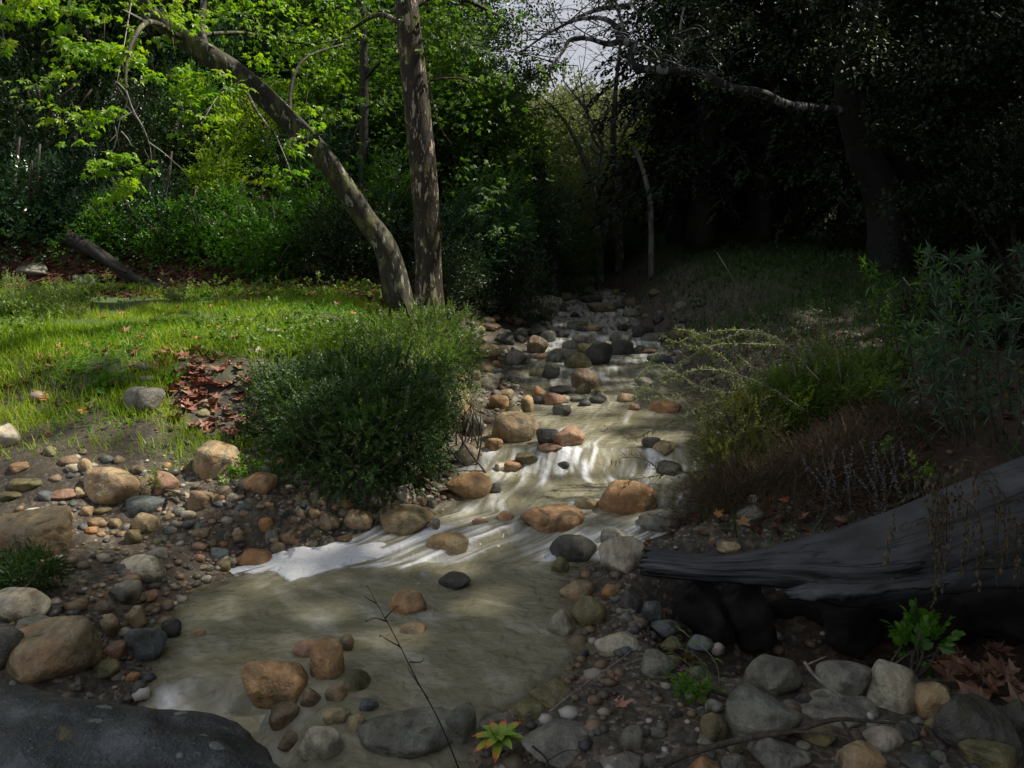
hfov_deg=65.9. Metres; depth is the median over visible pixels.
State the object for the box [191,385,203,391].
fallen leaf
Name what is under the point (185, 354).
fallen leaf
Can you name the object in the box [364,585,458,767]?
dead weed
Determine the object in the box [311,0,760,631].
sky
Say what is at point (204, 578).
cobble
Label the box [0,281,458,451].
ground weeds
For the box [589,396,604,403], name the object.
cobble
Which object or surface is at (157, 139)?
evergreen bush
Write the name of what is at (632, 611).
cobble
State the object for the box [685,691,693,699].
cobble
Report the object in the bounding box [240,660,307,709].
boulder
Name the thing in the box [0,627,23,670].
boulder
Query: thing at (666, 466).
stone
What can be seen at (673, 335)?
stone
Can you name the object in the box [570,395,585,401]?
boulder
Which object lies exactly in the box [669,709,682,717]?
cobble
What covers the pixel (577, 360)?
boulder
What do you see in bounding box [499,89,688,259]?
oak tree
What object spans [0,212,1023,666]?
leaf litter
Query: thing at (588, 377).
boulder
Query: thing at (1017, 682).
fallen leaf
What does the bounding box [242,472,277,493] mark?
boulder
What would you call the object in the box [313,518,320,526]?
cobble
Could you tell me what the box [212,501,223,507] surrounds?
cobble
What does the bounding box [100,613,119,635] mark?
stone
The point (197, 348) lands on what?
fallen leaf
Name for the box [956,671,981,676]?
fallen leaf
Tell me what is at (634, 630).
cobble
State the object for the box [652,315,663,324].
cobble
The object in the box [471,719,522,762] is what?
leafy plant
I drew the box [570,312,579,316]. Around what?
stone
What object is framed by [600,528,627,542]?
boulder
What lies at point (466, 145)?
broadleaf tree
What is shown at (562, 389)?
boulder
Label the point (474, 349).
cobble
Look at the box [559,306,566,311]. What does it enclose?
cobble
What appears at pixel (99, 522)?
stone
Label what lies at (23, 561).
grass tuft
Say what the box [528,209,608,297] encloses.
evergreen bush
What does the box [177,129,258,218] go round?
leafy shrub
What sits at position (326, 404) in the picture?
coyote bush
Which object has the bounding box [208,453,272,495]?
clover patch
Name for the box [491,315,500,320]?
cobble
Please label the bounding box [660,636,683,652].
stone
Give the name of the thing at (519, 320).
cobble
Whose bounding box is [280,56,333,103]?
autumn shrub
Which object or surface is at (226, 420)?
fallen leaf
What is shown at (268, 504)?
cobble
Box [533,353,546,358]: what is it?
stone
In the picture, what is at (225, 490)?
boulder
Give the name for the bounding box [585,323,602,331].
stone
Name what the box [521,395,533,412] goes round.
boulder
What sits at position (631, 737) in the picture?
stone
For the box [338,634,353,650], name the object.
stone
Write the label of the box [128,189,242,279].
leafy shrub
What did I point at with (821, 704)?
boulder
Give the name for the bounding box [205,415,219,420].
fallen leaf
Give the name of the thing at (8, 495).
boulder
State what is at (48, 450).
cobble
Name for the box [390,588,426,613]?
stone
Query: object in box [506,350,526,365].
stone
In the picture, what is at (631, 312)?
stone
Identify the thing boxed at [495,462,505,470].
stone
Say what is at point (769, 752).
boulder
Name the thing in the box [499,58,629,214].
broadleaf tree
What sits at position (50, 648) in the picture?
boulder
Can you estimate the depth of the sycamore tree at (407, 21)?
10.01 m
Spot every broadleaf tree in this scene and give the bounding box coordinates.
[0,0,188,74]
[0,0,276,103]
[93,0,283,90]
[141,0,319,101]
[230,0,450,121]
[278,0,509,216]
[292,0,513,88]
[321,0,511,164]
[341,5,580,252]
[407,48,550,193]
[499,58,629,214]
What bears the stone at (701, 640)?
on the ground at (798, 630)
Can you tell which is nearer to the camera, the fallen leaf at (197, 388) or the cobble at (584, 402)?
the fallen leaf at (197, 388)
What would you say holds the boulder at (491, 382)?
on the ground at (798, 630)
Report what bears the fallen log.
on the ground at (798, 630)
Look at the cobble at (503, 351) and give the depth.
11.00 m
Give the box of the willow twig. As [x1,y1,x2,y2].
[609,409,720,496]
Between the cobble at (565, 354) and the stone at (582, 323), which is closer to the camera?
the cobble at (565, 354)
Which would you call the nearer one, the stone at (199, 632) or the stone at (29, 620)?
the stone at (29, 620)
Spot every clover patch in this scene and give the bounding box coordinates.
[46,355,95,390]
[86,365,128,397]
[140,466,185,499]
[157,362,185,388]
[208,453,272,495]
[669,671,728,706]
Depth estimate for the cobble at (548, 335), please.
12.24 m
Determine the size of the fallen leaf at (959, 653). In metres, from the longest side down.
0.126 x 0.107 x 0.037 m
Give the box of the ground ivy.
[0,57,478,308]
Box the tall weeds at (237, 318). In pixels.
[0,270,460,394]
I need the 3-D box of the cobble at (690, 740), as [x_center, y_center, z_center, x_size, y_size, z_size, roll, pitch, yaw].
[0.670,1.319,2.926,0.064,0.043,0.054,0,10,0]
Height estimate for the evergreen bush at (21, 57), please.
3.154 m
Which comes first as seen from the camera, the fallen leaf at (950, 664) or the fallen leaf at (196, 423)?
the fallen leaf at (950, 664)
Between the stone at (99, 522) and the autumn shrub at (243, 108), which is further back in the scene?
the autumn shrub at (243, 108)
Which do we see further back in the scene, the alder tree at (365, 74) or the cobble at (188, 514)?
the alder tree at (365, 74)
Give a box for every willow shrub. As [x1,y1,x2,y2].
[681,375,798,497]
[726,324,923,439]
[858,242,998,380]
[876,239,1023,450]
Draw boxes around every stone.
[0,423,20,446]
[8,478,42,490]
[9,462,29,472]
[15,263,48,275]
[16,615,49,625]
[42,430,51,436]
[72,275,99,284]
[87,517,106,527]
[93,600,111,613]
[93,659,120,678]
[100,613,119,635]
[102,640,127,660]
[109,518,121,527]
[110,579,141,604]
[120,554,166,582]
[124,529,142,543]
[124,605,147,627]
[124,628,167,661]
[125,671,140,681]
[129,360,154,371]
[131,512,159,532]
[144,589,157,602]
[146,547,167,558]
[161,618,181,640]
[191,527,209,538]
[191,629,205,635]
[194,554,204,561]
[196,409,210,416]
[198,398,208,406]
[204,539,216,547]
[210,547,228,559]
[237,548,271,565]
[244,346,263,354]
[258,517,272,531]
[265,529,277,541]
[270,542,285,553]
[278,510,288,516]
[279,530,298,543]
[289,515,300,524]
[293,639,314,657]
[298,524,308,531]
[300,687,320,706]
[301,500,309,506]
[308,493,323,504]
[309,508,320,518]
[309,638,343,679]
[313,529,322,536]
[319,511,339,530]
[322,707,351,724]
[324,685,346,701]
[335,535,352,541]
[336,497,353,508]
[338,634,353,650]
[343,669,370,691]
[344,509,372,529]
[367,502,383,506]
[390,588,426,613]
[399,621,425,633]
[438,571,470,589]
[457,442,480,464]
[471,518,487,524]
[479,361,493,372]
[479,713,515,738]
[495,333,514,344]
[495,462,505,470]
[496,511,513,520]
[500,389,513,397]
[504,404,522,412]
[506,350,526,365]
[507,374,519,383]
[512,698,544,722]
[514,328,527,336]
[529,368,543,376]
[529,679,572,708]
[532,386,545,397]
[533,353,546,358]
[537,443,562,451]
[541,392,563,404]
[545,609,575,635]
[552,405,571,415]
[557,461,569,468]
[562,395,569,402]
[567,321,588,325]
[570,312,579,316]
[577,326,586,331]
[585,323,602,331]
[599,751,642,767]
[600,291,612,295]
[601,584,620,598]
[618,725,643,749]
[619,588,643,612]
[620,613,633,623]
[621,297,638,306]
[622,308,641,317]
[623,320,643,327]
[629,403,640,409]
[640,332,666,341]
[640,601,663,623]
[641,347,655,352]
[641,437,660,447]
[641,649,676,679]
[646,400,681,412]
[647,354,673,363]
[650,620,681,637]
[653,440,674,455]
[657,460,682,475]
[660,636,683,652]
[668,328,692,340]
[678,497,694,509]
[687,634,713,652]
[687,755,721,767]
[711,643,724,655]
[716,541,741,553]
[720,753,745,767]
[737,504,768,521]
[799,724,836,746]
[835,740,886,767]
[862,725,904,752]
[893,722,920,741]
[899,752,939,767]
[1001,699,1023,734]
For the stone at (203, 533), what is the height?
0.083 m
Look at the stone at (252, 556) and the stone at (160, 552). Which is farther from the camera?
the stone at (252, 556)
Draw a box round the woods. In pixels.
[289,41,695,206]
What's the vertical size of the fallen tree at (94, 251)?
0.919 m
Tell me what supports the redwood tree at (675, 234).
on the ground at (798, 630)
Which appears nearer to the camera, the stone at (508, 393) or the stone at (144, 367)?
the stone at (144, 367)
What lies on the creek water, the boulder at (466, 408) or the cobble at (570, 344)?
the cobble at (570, 344)
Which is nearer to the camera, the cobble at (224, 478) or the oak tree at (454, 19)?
the cobble at (224, 478)
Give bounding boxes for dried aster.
[801,440,908,522]
[882,457,1023,613]
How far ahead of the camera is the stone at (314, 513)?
5.27 m
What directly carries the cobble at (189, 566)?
on the ground at (798, 630)
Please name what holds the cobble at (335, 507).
on the ground at (798, 630)
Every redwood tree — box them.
[573,0,781,243]
[578,0,834,254]
[635,0,864,244]
[636,0,818,231]
[676,0,841,236]
[709,0,973,248]
[768,0,1019,244]
[782,0,911,216]
[857,0,1023,234]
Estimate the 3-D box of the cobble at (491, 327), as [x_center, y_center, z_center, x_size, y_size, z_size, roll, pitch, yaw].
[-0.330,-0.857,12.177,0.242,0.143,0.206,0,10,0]
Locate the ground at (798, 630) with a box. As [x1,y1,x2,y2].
[0,40,1023,767]
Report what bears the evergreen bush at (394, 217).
on the ground at (798, 630)
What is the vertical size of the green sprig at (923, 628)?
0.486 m
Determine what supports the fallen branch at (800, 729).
on the ground at (798, 630)
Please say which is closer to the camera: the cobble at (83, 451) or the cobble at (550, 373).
the cobble at (83, 451)
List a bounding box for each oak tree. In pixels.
[3,0,116,74]
[270,0,519,103]
[447,0,1023,275]
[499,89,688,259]
[506,136,633,283]
[559,79,668,218]
[582,74,693,223]
[628,128,832,229]
[732,0,1023,232]
[747,43,1023,251]
[797,0,1023,260]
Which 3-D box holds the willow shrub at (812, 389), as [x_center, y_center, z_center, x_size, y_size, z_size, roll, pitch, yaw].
[2.582,0.030,6.315,1.880,0.973,1.073,-4,11,-21]
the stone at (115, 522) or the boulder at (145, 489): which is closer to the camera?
the stone at (115, 522)
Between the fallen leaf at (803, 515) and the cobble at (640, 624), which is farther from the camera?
the fallen leaf at (803, 515)
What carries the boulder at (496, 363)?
on the ground at (798, 630)
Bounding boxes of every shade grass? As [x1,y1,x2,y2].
[586,219,1018,384]
[682,326,1023,552]
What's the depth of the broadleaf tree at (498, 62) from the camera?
16.65 m
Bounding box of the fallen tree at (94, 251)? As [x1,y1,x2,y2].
[63,231,166,287]
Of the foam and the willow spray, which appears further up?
the willow spray
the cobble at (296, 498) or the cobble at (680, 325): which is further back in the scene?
the cobble at (680, 325)
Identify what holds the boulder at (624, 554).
on the ground at (798, 630)
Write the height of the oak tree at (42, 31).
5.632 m
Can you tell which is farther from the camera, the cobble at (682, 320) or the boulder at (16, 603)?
the cobble at (682, 320)
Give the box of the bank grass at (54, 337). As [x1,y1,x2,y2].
[0,314,422,491]
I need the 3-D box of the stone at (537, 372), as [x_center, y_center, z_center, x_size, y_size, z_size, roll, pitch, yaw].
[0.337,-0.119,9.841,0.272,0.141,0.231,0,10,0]
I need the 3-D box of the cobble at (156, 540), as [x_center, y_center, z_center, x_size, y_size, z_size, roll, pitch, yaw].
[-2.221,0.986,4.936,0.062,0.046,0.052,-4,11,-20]
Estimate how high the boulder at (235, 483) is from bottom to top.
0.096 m
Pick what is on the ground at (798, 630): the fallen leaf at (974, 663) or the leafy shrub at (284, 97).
the leafy shrub at (284, 97)
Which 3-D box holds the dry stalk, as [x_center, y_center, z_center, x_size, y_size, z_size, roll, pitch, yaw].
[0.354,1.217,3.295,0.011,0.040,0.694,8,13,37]
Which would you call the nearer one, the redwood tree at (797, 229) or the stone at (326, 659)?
the stone at (326, 659)
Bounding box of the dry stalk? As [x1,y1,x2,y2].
[549,644,636,711]
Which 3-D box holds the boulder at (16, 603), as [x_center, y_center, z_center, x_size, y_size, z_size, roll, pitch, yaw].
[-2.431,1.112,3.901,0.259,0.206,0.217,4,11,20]
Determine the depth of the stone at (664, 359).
10.49 m
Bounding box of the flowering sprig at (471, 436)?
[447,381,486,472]
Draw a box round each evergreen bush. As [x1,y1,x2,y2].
[0,1,102,143]
[0,45,131,193]
[30,1,200,155]
[75,50,237,202]
[282,186,392,284]
[323,171,442,279]
[407,228,496,325]
[454,206,562,327]
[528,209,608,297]
[737,181,836,231]
[881,147,1023,280]
[883,248,1001,338]
[904,102,1023,285]
[924,241,1023,351]
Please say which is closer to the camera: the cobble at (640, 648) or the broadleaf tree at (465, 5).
the cobble at (640, 648)
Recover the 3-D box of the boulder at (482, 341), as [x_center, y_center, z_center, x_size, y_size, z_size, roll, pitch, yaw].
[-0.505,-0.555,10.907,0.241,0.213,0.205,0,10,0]
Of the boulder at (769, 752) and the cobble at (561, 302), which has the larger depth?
the cobble at (561, 302)
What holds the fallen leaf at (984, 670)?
on the fallen leaf at (1000, 682)
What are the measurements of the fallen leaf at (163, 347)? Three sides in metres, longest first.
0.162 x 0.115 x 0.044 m
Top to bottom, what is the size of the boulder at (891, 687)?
0.235 m
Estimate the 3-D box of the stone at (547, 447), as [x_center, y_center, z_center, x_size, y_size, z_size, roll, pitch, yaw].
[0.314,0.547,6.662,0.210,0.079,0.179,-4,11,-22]
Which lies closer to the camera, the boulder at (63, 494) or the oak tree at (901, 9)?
the boulder at (63, 494)
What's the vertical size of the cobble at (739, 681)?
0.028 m
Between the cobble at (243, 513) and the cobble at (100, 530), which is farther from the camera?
the cobble at (243, 513)
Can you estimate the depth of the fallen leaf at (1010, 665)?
3.21 m
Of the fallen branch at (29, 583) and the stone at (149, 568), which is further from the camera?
the stone at (149, 568)
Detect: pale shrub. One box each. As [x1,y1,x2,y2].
[0,268,71,315]
[18,275,95,318]
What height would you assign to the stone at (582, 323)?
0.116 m
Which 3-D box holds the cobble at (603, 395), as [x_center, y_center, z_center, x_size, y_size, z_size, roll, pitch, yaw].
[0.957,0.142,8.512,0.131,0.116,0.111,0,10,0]
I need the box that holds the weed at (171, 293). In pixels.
[160,284,186,302]
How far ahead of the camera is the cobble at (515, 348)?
11.24 m
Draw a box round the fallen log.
[637,456,1023,659]
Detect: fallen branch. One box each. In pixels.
[23,563,41,587]
[532,745,583,767]
[652,717,900,767]
[717,253,766,339]
[803,656,851,703]
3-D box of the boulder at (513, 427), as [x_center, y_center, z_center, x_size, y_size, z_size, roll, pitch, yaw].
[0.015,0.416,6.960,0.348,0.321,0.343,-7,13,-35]
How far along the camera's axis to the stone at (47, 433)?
5.69 m
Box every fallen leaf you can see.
[76,405,88,413]
[120,326,129,331]
[151,359,167,369]
[156,345,171,351]
[165,382,178,389]
[166,412,182,417]
[169,399,181,406]
[173,350,188,358]
[178,399,192,405]
[179,398,199,409]
[181,387,196,395]
[186,420,200,425]
[190,377,201,383]
[191,344,205,352]
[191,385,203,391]
[191,389,207,400]
[199,417,213,428]
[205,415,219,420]
[209,403,219,411]
[210,365,222,370]
[212,393,222,397]
[218,415,231,423]
[220,357,231,369]
[227,426,239,433]
[608,671,619,680]
[611,696,632,706]
[714,508,723,516]
[736,515,751,525]
[798,511,809,518]
[926,653,951,663]
[930,662,962,682]
[936,646,948,658]
[937,652,975,673]
[952,678,998,700]
[954,680,989,698]
[955,662,985,681]
[956,645,964,657]
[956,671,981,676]
[958,657,986,678]
[964,684,977,694]
[971,660,989,669]
[977,666,1004,677]
[977,670,1003,691]
[980,660,996,675]
[981,656,1015,669]
[982,640,1006,653]
[982,669,1016,686]
[987,651,1015,678]
[989,642,1017,655]
[990,641,1011,656]
[995,658,1021,676]
[1000,679,1023,702]
[1007,673,1023,689]
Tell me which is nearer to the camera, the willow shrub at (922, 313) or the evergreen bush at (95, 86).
the willow shrub at (922, 313)
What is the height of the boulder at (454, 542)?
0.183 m
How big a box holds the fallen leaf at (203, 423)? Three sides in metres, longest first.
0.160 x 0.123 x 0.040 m
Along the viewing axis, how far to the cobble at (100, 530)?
4.92 m
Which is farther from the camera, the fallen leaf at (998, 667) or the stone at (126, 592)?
the stone at (126, 592)
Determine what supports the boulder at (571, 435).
in the creek water
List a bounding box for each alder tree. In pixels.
[265,0,402,198]
[472,81,615,298]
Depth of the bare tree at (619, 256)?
19.20 m
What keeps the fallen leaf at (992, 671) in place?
on the ground at (798, 630)
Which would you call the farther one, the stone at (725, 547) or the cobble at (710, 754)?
the stone at (725, 547)
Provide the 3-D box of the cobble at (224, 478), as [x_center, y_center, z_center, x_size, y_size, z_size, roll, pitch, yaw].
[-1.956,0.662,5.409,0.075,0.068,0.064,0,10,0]
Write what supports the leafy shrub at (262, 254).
on the ground at (798, 630)
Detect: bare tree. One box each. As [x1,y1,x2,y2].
[522,11,675,274]
[530,53,648,290]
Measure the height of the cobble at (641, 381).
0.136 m
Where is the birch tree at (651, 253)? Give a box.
[603,115,657,279]
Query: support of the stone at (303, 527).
on the ground at (798, 630)
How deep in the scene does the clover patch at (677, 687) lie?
3.22 m
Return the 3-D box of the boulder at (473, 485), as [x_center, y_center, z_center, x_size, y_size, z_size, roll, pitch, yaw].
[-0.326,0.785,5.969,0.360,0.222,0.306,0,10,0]
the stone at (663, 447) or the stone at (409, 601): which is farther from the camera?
the stone at (663, 447)
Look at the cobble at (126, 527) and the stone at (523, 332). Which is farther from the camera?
the stone at (523, 332)
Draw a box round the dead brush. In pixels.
[649,384,971,529]
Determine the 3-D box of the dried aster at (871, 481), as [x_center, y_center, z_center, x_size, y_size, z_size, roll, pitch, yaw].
[2.062,0.596,4.634,0.784,0.696,0.508,0,10,0]
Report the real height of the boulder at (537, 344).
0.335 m
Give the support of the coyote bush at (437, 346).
on the ground at (798, 630)
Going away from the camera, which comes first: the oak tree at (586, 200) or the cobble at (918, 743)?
the cobble at (918, 743)
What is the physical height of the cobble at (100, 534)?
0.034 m
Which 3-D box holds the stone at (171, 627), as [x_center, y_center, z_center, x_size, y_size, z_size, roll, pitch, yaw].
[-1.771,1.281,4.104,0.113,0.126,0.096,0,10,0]
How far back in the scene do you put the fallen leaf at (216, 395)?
6.36 m
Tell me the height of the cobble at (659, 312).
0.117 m
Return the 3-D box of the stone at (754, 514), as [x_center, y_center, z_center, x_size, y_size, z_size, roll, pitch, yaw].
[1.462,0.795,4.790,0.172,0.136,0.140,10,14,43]
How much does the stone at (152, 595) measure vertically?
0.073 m
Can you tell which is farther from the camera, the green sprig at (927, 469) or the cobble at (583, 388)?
the cobble at (583, 388)
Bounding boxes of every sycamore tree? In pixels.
[0,0,414,318]
[324,0,585,336]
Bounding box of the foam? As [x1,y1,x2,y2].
[229,542,385,580]
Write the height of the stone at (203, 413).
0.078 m
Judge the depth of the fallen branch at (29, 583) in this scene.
4.00 m
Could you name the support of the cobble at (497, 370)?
on the ground at (798, 630)
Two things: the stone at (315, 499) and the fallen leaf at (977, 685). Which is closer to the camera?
the fallen leaf at (977, 685)
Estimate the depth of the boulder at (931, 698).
3.05 m
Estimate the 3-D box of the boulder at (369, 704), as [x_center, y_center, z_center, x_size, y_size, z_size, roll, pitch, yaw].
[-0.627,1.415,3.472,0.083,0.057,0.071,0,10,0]
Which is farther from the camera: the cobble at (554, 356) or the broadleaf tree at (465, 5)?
the broadleaf tree at (465, 5)
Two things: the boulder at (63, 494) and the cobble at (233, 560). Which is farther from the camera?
the boulder at (63, 494)
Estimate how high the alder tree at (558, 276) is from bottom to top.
4.656 m
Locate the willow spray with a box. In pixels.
[627,318,842,443]
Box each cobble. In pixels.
[37,490,52,500]
[43,446,54,456]
[49,474,60,481]
[65,464,79,472]
[65,472,75,478]
[68,500,77,506]
[75,487,86,497]
[76,579,87,584]
[78,449,87,454]
[78,523,87,529]
[84,526,98,533]
[95,528,104,533]
[96,533,105,536]
[102,455,113,462]
[113,455,125,463]
[115,531,125,536]
[122,523,131,530]
[131,465,145,473]
[152,538,161,543]
[155,534,168,541]
[160,578,167,582]
[163,462,171,468]
[163,512,174,520]
[163,526,176,534]
[164,564,172,569]
[169,490,179,495]
[170,520,178,527]
[173,507,186,515]
[180,493,188,499]
[180,510,195,518]
[185,564,192,569]
[193,522,203,527]
[200,564,206,569]
[201,575,211,581]
[205,564,213,571]
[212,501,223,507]
[213,494,224,500]
[213,512,223,519]
[219,541,227,546]
[219,560,230,571]
[220,476,231,483]
[220,516,233,524]
[224,532,231,537]
[226,493,239,501]
[228,557,236,564]
[230,510,238,514]
[231,529,243,537]
[238,503,252,510]
[239,510,248,516]
[259,468,270,472]
[264,501,273,507]
[291,495,304,501]
[294,501,301,505]
[296,512,306,519]
[296,531,304,537]
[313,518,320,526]
[331,505,338,510]
[338,508,349,516]
[372,512,378,519]
[416,496,427,506]
[427,499,436,506]
[467,381,480,389]
[468,307,477,316]
[468,344,478,353]
[481,317,494,323]
[483,323,497,331]
[490,390,501,394]
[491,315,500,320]
[493,367,501,372]
[494,373,504,379]
[500,349,507,353]
[505,316,513,322]
[511,346,521,350]
[514,335,525,342]
[515,318,523,324]
[533,396,544,403]
[536,361,546,367]
[540,330,555,341]
[542,367,559,378]
[545,350,561,361]
[555,329,568,337]
[557,297,564,306]
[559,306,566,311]
[559,350,574,359]
[562,292,571,301]
[562,340,577,349]
[567,323,578,328]
[572,334,588,343]
[576,383,590,393]
[577,343,589,352]
[579,400,590,405]
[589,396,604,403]
[594,386,606,394]
[596,392,606,400]
[609,596,620,602]
[611,289,620,294]
[613,302,624,308]
[615,608,624,613]
[617,324,628,330]
[617,393,634,401]
[621,646,632,655]
[624,608,635,613]
[627,626,639,633]
[632,345,644,353]
[633,620,643,628]
[635,376,653,385]
[637,646,644,651]
[641,728,650,736]
[642,754,655,766]
[649,289,660,296]
[650,726,666,738]
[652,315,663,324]
[655,310,663,314]
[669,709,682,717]
[672,350,681,355]
[675,302,687,309]
[675,323,687,327]
[679,318,688,323]
[682,360,691,365]
[684,734,698,745]
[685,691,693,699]
[689,666,705,678]
[696,301,706,307]
[697,735,713,744]
[698,709,710,720]
[700,751,714,758]
[704,699,722,712]
[727,744,744,754]
[735,678,742,683]
[783,699,799,705]
[795,740,810,750]
[866,723,882,728]
[879,716,889,720]
[911,716,922,724]
[911,745,928,753]
[912,741,923,746]
[923,718,933,727]
[930,750,946,762]
[937,743,948,750]
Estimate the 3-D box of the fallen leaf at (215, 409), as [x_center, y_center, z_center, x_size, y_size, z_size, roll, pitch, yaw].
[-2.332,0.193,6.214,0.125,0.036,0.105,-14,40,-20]
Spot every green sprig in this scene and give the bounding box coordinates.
[861,434,906,470]
[878,597,965,678]
[888,450,935,508]
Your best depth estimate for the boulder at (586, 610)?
4.20 m
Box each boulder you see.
[0,491,21,500]
[0,505,72,557]
[0,587,50,621]
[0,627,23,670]
[0,683,279,767]
[5,615,102,683]
[50,489,75,499]
[50,603,63,608]
[58,455,79,465]
[66,610,80,615]
[78,458,91,471]
[79,506,93,516]
[83,467,139,503]
[93,506,112,514]
[123,387,165,412]
[125,495,163,515]
[139,474,154,494]
[140,375,154,382]
[153,470,178,494]
[187,490,213,510]
[192,440,240,478]
[218,485,233,498]
[233,478,239,486]
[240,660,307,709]
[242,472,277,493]
[269,701,299,730]
[277,730,298,751]
[297,726,344,761]
[346,714,366,731]
[357,707,451,758]
[359,698,378,711]
[379,503,433,534]
[394,483,415,503]
[427,532,468,553]
[429,518,439,529]
[445,471,492,498]
[445,702,475,748]
[449,403,472,430]
[463,414,484,436]
[471,337,483,346]
[476,343,499,359]
[479,372,499,390]
[484,438,502,450]
[489,394,508,409]
[489,483,501,492]
[491,411,538,442]
[492,360,501,367]
[504,460,520,470]
[515,451,537,464]
[520,504,584,532]
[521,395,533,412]
[521,719,590,767]
[527,335,548,353]
[528,323,546,335]
[530,296,558,313]
[536,428,557,444]
[538,314,551,320]
[549,385,576,393]
[549,534,596,567]
[551,556,569,572]
[552,425,584,446]
[559,580,595,602]
[564,352,591,367]
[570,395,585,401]
[570,595,606,626]
[571,368,598,388]
[574,497,597,508]
[579,295,602,302]
[584,341,612,364]
[586,302,616,311]
[587,290,599,294]
[594,631,639,656]
[598,480,657,514]
[599,536,645,573]
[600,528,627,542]
[609,331,633,341]
[611,339,633,354]
[631,325,653,337]
[638,510,680,533]
[699,712,728,741]
[726,684,803,745]
[743,654,801,695]
[747,737,812,767]
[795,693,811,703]
[800,689,878,728]
[815,660,871,695]
[866,659,919,713]
[914,681,950,718]
[931,693,1022,756]
[958,738,1017,767]
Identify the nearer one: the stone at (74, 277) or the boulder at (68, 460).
the boulder at (68, 460)
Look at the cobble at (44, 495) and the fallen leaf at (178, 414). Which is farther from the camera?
the fallen leaf at (178, 414)
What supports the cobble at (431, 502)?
on the ground at (798, 630)
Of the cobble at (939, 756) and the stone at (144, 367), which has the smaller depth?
the cobble at (939, 756)
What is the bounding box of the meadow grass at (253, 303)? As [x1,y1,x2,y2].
[0,282,452,400]
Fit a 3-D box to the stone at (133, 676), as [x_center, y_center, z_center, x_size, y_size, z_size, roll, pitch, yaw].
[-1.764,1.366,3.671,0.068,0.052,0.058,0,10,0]
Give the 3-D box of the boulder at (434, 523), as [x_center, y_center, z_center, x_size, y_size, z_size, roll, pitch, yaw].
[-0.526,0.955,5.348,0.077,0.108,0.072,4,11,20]
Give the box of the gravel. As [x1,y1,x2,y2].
[0,316,1023,767]
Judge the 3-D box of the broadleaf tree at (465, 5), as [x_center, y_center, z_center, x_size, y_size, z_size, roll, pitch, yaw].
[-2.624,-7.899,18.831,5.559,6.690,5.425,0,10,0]
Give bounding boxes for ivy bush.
[0,114,162,238]
[0,137,100,272]
[55,145,219,264]
[138,0,291,124]
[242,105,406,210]
[397,181,536,307]
[494,172,584,301]
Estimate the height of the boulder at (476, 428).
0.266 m
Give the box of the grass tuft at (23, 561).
[0,536,79,593]
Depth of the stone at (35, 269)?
11.71 m
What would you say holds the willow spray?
attached to the willow shrub at (812, 389)
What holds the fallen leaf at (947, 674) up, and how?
on the fallen leaf at (977, 685)
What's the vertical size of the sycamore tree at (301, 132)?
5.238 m
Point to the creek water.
(475, 650)
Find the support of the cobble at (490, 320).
on the ground at (798, 630)
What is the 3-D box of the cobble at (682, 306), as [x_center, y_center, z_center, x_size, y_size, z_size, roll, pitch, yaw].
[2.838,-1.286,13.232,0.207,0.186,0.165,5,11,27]
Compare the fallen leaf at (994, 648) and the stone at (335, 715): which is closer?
the stone at (335, 715)
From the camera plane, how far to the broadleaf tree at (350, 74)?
15.08 m
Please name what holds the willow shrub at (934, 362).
on the ground at (798, 630)
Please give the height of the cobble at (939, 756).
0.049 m
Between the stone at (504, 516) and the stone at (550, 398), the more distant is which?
the stone at (550, 398)
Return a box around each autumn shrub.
[209,90,280,154]
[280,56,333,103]
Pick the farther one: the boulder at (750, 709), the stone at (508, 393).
the stone at (508, 393)
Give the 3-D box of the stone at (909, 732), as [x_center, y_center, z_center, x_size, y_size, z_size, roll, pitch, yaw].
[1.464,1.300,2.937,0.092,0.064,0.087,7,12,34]
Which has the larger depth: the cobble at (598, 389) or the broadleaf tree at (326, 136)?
the broadleaf tree at (326, 136)
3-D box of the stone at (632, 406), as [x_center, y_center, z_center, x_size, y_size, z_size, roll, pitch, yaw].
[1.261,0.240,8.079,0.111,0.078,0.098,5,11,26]
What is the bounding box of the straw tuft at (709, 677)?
[647,625,725,705]
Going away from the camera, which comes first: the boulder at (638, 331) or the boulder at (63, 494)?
the boulder at (63, 494)
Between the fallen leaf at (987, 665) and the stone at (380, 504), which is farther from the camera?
the stone at (380, 504)
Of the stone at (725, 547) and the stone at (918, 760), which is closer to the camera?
the stone at (918, 760)
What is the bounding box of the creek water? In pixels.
[145,272,703,767]
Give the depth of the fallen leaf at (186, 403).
6.19 m
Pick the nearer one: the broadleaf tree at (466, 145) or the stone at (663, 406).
the stone at (663, 406)
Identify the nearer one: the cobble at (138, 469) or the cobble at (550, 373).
the cobble at (138, 469)
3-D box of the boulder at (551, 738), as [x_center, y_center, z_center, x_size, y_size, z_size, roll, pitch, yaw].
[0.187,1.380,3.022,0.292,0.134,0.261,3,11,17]
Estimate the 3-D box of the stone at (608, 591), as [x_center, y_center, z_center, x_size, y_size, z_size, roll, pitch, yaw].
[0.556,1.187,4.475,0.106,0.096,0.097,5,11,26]
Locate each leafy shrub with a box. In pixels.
[46,179,147,267]
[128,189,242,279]
[143,57,246,160]
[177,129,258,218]
[177,178,308,276]
[191,83,285,190]
[209,195,330,282]
[254,80,335,157]
[255,158,357,247]
[295,76,355,143]
[332,143,412,235]
[439,159,538,301]
[498,119,552,183]
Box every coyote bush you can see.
[230,329,472,524]
[304,287,500,434]
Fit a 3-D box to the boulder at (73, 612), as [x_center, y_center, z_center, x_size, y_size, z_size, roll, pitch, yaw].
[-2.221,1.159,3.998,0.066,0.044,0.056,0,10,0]

